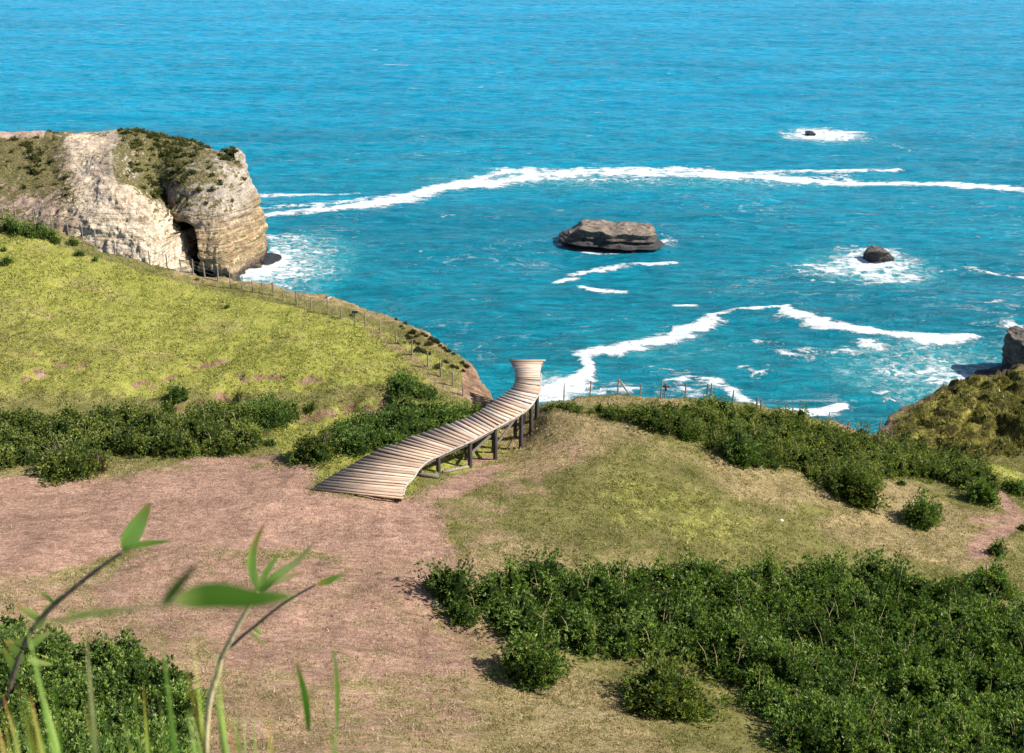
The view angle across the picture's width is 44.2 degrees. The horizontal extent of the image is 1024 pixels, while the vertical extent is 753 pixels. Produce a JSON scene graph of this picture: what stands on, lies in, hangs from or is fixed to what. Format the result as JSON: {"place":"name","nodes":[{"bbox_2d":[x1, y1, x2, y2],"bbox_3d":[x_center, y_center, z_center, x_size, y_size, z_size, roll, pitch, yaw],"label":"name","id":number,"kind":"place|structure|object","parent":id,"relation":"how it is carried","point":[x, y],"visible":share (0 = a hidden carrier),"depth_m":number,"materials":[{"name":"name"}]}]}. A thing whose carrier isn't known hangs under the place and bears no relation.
{"place":"outdoors","nodes":[
{"label":"outdoors","id":0,"kind":"place"},
{"bbox_2d":[0,129,268,281],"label":"headland","id":1,"kind":"structure","parent":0,"point":[108,199],"depth_m":232.51,"materials":[{"name":"beige stone"}]},
{"bbox_2d":[0,126,246,208],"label":"headland scrub","id":2,"kind":"object","parent":1,"relation":"on","point":[170,151],"visible":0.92,"depth_m":243.63,"materials":[{"name":"green plant"}]},
{"bbox_2d":[0,630,336,752],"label":"tall grass","id":3,"kind":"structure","parent":0,"point":[56,746],"depth_m":1.66,"materials":[{"name":"green plant"}]},
{"bbox_2d":[0,0,1023,434],"bbox_3d":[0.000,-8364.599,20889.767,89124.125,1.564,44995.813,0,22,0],"label":"sea","id":4,"kind":"structure","parent":0,"point":[446,172],"depth_m":324.34,"materials":[{"name":"liquid"}]},
{"bbox_2d":[260,253,281,264],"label":"sea rock","id":5,"kind":"object","parent":4,"relation":"in","point":[270,258],"visible":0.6,"depth_m":241.12,"materials":[{"name":"grey stone"}]},
{"bbox_2d":[559,219,664,253],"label":"sea rock","id":6,"kind":"object","parent":4,"relation":"in","point":[600,235],"visible":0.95,"depth_m":247.97,"materials":[{"name":"grey stone"}]},
{"bbox_2d":[805,130,815,135],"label":"sea rock","id":7,"kind":"object","parent":4,"relation":"in","point":[810,133],"visible":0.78,"depth_m":354.51,"materials":[{"name":"grey stone"}]},
{"bbox_2d":[862,245,893,263],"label":"sea rock","id":8,"kind":"object","parent":4,"relation":"in","point":[875,254],"visible":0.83,"depth_m":239.84,"materials":[{"name":"grey stone"}]},
{"bbox_2d":[974,363,1010,375],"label":"sea rock","id":9,"kind":"object","parent":4,"relation":"in","point":[990,371],"visible":0.18,"depth_m":186.55,"materials":[{"name":"grey stone"}]},
{"bbox_2d":[999,326,1023,366],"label":"sea rock","id":10,"kind":"object","parent":4,"relation":"in","point":[1013,350],"visible":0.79,"depth_m":186.22,"materials":[{"name":"grey stone"}]},
{"bbox_2d":[0,213,1023,752],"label":"ground","id":11,"kind":"structure","parent":0,"point":[196,509],"depth_m":57.33,"materials":[{"name":"green plant"}]},
{"bbox_2d":[0,254,14,266],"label":"shrub","id":12,"kind":"object","parent":11,"relation":"on","point":[5,261],"visible":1,"depth_m":78.79,"materials":[{"name":"green plant"}]},
{"bbox_2d":[0,212,61,241],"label":"thicket","id":13,"kind":"object","parent":11,"relation":"on","point":[29,230],"visible":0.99,"depth_m":82.32,"materials":[{"name":"green plant"}]},
{"bbox_2d":[50,232,61,243],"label":"shrub","id":14,"kind":"object","parent":11,"relation":"on","point":[57,240],"visible":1,"depth_m":82.36,"materials":[{"name":"green plant"}]},
{"bbox_2d":[30,435,113,486],"bbox_3d":[-21.331,3.888,60.949,3.884,1.827,3.986,0,22,0],"label":"shrub","id":15,"kind":"object","parent":11,"relation":"on","point":[63,462],"visible":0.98,"depth_m":60.51,"materials":[{"name":"green plant"}]},
{"bbox_2d":[66,236,78,245],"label":"shrub","id":16,"kind":"object","parent":11,"relation":"on","point":[73,242],"visible":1,"depth_m":82.73,"materials":[{"name":"green plant"}]},
{"bbox_2d":[73,248,85,256],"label":"shrub","id":17,"kind":"object","parent":11,"relation":"on","point":[79,253],"visible":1,"depth_m":81.54,"materials":[{"name":"green plant"}]},
{"bbox_2d":[0,503,170,707],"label":"grass plant","id":18,"kind":"object","parent":11,"relation":"on","point":[133,531],"depth_m":2.79,"materials":[{"name":"green plant"}]},
{"bbox_2d":[82,452,108,473],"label":"shrub","id":19,"kind":"object","parent":11,"relation":"on","point":[102,461],"visible":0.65,"depth_m":61.21,"materials":[{"name":"green plant"}]},
{"bbox_2d":[0,601,215,752],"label":"thicket","id":20,"kind":"object","parent":11,"relation":"on","point":[123,663],"visible":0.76,"depth_m":41.64,"materials":[{"name":"green plant"}]},
{"bbox_2d":[0,561,294,635],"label":"grass plant","id":21,"kind":"object","parent":11,"relation":"on","point":[212,595],"depth_m":0.93,"materials":[{"name":"green plant"}]},
{"bbox_2d":[0,391,301,471],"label":"thicket","id":22,"kind":"object","parent":11,"relation":"on","point":[224,432],"visible":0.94,"depth_m":64.19,"materials":[{"name":"green plant"}]},
{"bbox_2d":[15,397,287,456],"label":"dry stalks","id":23,"kind":"object","parent":22,"relation":"on","point":[134,429],"visible":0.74,"depth_m":64.69,"materials":[{"name":"plant"}]},
{"bbox_2d":[164,379,190,402],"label":"shrub","id":24,"kind":"object","parent":11,"relation":"on","point":[177,393],"visible":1,"depth_m":68.19,"materials":[{"name":"green plant"}]},
{"bbox_2d":[0,202,463,396],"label":"wire fence","id":25,"kind":"object","parent":11,"relation":"on","point":[364,319],"visible":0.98,"depth_m":80.61,"materials":[{"name":"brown wood"}]},
{"bbox_2d":[203,523,314,752],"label":"grass plant","id":26,"kind":"object","parent":11,"relation":"on","point":[275,578],"depth_m":2.54,"materials":[{"name":"plant"}]},
{"bbox_2d":[227,390,306,433],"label":"shrub","id":27,"kind":"object","parent":11,"relation":"on","point":[270,413],"visible":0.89,"depth_m":66.27,"materials":[{"name":"green plant"}]},
{"bbox_2d":[265,437,278,446],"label":"shrub","id":28,"kind":"object","parent":11,"relation":"on","point":[270,442],"visible":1,"depth_m":63.74,"materials":[{"name":"green plant"}]},
{"bbox_2d":[214,573,345,692],"bbox_3d":[-0.734,1.615,3.786,0.585,2.362,0.046,2,22,5],"label":"grass plant","id":29,"kind":"object","parent":11,"relation":"on","point":[328,580],"depth_m":3.38,"materials":[{"name":"green plant"}]},
{"bbox_2d":[283,450,304,465],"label":"shrub","id":30,"kind":"object","parent":11,"relation":"on","point":[292,460],"visible":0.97,"depth_m":61.39,"materials":[{"name":"green plant"}]},
{"bbox_2d":[304,400,317,410],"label":"shrub","id":31,"kind":"object","parent":11,"relation":"on","point":[310,407],"visible":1,"depth_m":68.44,"materials":[{"name":"green plant"}]},
{"bbox_2d":[287,424,345,470],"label":"shrub","id":32,"kind":"object","parent":11,"relation":"on","point":[316,449],"visible":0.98,"depth_m":61.52,"materials":[{"name":"green plant"}]},
{"bbox_2d":[296,644,339,731],"bbox_3d":[-0.367,0.594,2.398,0.079,0.201,0.002,0,22,0],"label":"grass plant","id":33,"kind":"object","parent":11,"relation":"on","point":[305,699],"depth_m":2.40,"materials":[{"name":"green plant"}]},
{"bbox_2d":[323,390,483,459],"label":"thicket","id":34,"kind":"object","parent":11,"relation":"on","point":[356,431],"visible":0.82,"depth_m":65.52,"materials":[{"name":"green plant"}]},
{"bbox_2d":[408,328,417,334],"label":"bush","id":35,"kind":"object","parent":11,"relation":"on","point":[412,331],"visible":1,"depth_m":77.33,"materials":[{"name":"green plant"}]},
{"bbox_2d":[384,367,443,401],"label":"thicket","id":36,"kind":"object","parent":11,"relation":"on","point":[403,381],"visible":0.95,"depth_m":69.36,"materials":[{"name":"green plant"}]},
{"bbox_2d":[413,345,422,352],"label":"bush","id":37,"kind":"object","parent":11,"relation":"on","point":[417,348],"visible":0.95,"depth_m":73.99,"materials":[{"name":"green plant"}]},
{"bbox_2d":[416,472,438,477],"bbox_3d":[-4.116,4.771,60.961,1.164,0.355,0.223,0,22,0],"label":"timber log","id":38,"kind":"object","parent":11,"relation":"on","point":[428,475],"visible":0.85,"depth_m":60.88,"materials":[{"name":"grey wood"}]},
{"bbox_2d":[310,360,545,501],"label":"boardwalk","id":39,"kind":"structure","parent":11,"relation":"on","point":[424,449],"depth_m":62.39,"materials":[{"name":"brown wood"}]},
{"bbox_2d":[442,465,469,472],"bbox_3d":[-2.754,4.575,62.186,1.748,0.413,0.175,-19,29,-39],"label":"timber log","id":40,"kind":"object","parent":11,"relation":"on","point":[454,469],"visible":1,"depth_m":62.02,"materials":[{"name":"brown wood"}]},
{"bbox_2d":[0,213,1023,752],"bbox_3d":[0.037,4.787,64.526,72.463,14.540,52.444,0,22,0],"label":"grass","id":41,"kind":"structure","parent":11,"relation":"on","point":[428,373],"depth_m":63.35,"materials":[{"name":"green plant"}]},
{"bbox_2d":[487,626,574,695],"bbox_3d":[0.824,10.202,46.093,3.022,2.052,3.046,13,25,30],"label":"shrub","id":42,"kind":"object","parent":11,"relation":"on","point":[536,664],"visible":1,"depth_m":45.74,"materials":[{"name":"green plant"}]},
{"bbox_2d":[543,398,586,415],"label":"thicket","id":43,"kind":"object","parent":11,"relation":"on","point":[572,406],"visible":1,"depth_m":66.37,"materials":[{"name":"green plant"}]},
{"bbox_2d":[563,378,711,400],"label":"wire fence","id":44,"kind":"object","parent":11,"relation":"on","point":[619,380],"visible":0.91,"depth_m":69.77,"materials":[{"name":"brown wood"}]},
{"bbox_2d":[585,399,693,429],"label":"thicket","id":45,"kind":"object","parent":11,"relation":"on","point":[611,414],"visible":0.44,"depth_m":65.59,"materials":[{"name":"green plant"}]},
{"bbox_2d":[659,421,675,435],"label":"shrub","id":46,"kind":"object","parent":11,"relation":"on","point":[665,430],"visible":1,"depth_m":64.16,"materials":[{"name":"green plant"}]},
{"bbox_2d":[617,647,734,732],"bbox_3d":[5.916,10.930,45.134,4.149,2.440,4.244,12,25,27],"label":"shrub","id":47,"kind":"object","parent":11,"relation":"on","point":[671,693],"visible":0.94,"depth_m":44.72,"materials":[{"name":"green plant"}]},
{"bbox_2d":[676,425,694,442],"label":"shrub","id":48,"kind":"object","parent":11,"relation":"on","point":[685,437],"visible":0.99,"depth_m":64.06,"materials":[{"name":"green plant"}]},
{"bbox_2d":[412,541,1023,752],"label":"thicket","id":49,"kind":"object","parent":11,"relation":"on","point":[989,636],"visible":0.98,"depth_m":49.81,"materials":[{"name":"green plant"}]},
{"bbox_2d":[714,416,768,469],"bbox_3d":[11.583,3.158,63.785,3.053,2.791,2.841,0,22,0],"label":"shrub","id":50,"kind":"object","parent":11,"relation":"on","point":[734,449],"visible":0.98,"depth_m":63.50,"materials":[{"name":"green plant"}]},
{"bbox_2d":[732,390,793,413],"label":"wire fence","id":51,"kind":"object","parent":11,"relation":"on","point":[756,401],"visible":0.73,"depth_m":70.40,"materials":[{"name":"brown wood"}]},
{"bbox_2d":[624,392,1005,492],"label":"thicket","id":52,"kind":"object","parent":11,"relation":"on","point":[890,459],"visible":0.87,"depth_m":68.07,"materials":[{"name":"green plant"}]},
{"bbox_2d":[816,452,896,512],"bbox_3d":[17.386,5.172,63.352,4.070,2.761,3.026,16,27,35],"label":"shrub","id":53,"kind":"object","parent":11,"relation":"on","point":[851,487],"visible":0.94,"depth_m":63.07,"materials":[{"name":"green plant"}]},
{"bbox_2d":[828,412,906,439],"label":"wire fence","id":54,"kind":"object","parent":11,"relation":"on","point":[879,426],"visible":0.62,"depth_m":76.15,"materials":[{"name":"brown wood"}]},
{"bbox_2d":[897,478,905,486],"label":"shrub","id":55,"kind":"object","parent":11,"relation":"on","point":[901,483],"visible":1,"depth_m":67.32,"materials":[{"name":"green plant"}]},
{"bbox_2d":[901,487,945,531],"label":"shrub","id":56,"kind":"object","parent":11,"relation":"on","point":[922,514],"visible":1,"depth_m":62.66,"materials":[{"name":"green plant"}]},
{"bbox_2d":[959,472,1002,510],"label":"shrub","id":57,"kind":"object","parent":11,"relation":"on","point":[982,493],"visible":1,"depth_m":66.28,"materials":[{"name":"green plant"}]},
{"bbox_2d":[951,554,1020,603],"bbox_3d":[21.263,8.983,56.786,3.308,1.956,3.040,-18,28,-38],"label":"shrub","id":58,"kind":"object","parent":11,"relation":"on","point":[995,578],"visible":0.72,"depth_m":56.64,"materials":[{"name":"green plant"}]},
{"bbox_2d":[985,537,1007,558],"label":"shrub","id":59,"kind":"object","parent":11,"relation":"on","point":[996,549],"visible":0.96,"depth_m":60.48,"materials":[{"name":"green plant"}]},
{"bbox_2d":[998,476,1023,500],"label":"shrub","id":60,"kind":"object","parent":11,"relation":"on","point":[1016,488],"visible":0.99,"depth_m":68.27,"materials":[{"name":"green plant"}]},
{"bbox_2d":[1017,521,1023,531],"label":"shrub","id":61,"kind":"object","parent":11,"relation":"on","point":[1020,527],"visible":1,"depth_m":63.72,"materials":[{"name":"green plant"}]}
]}

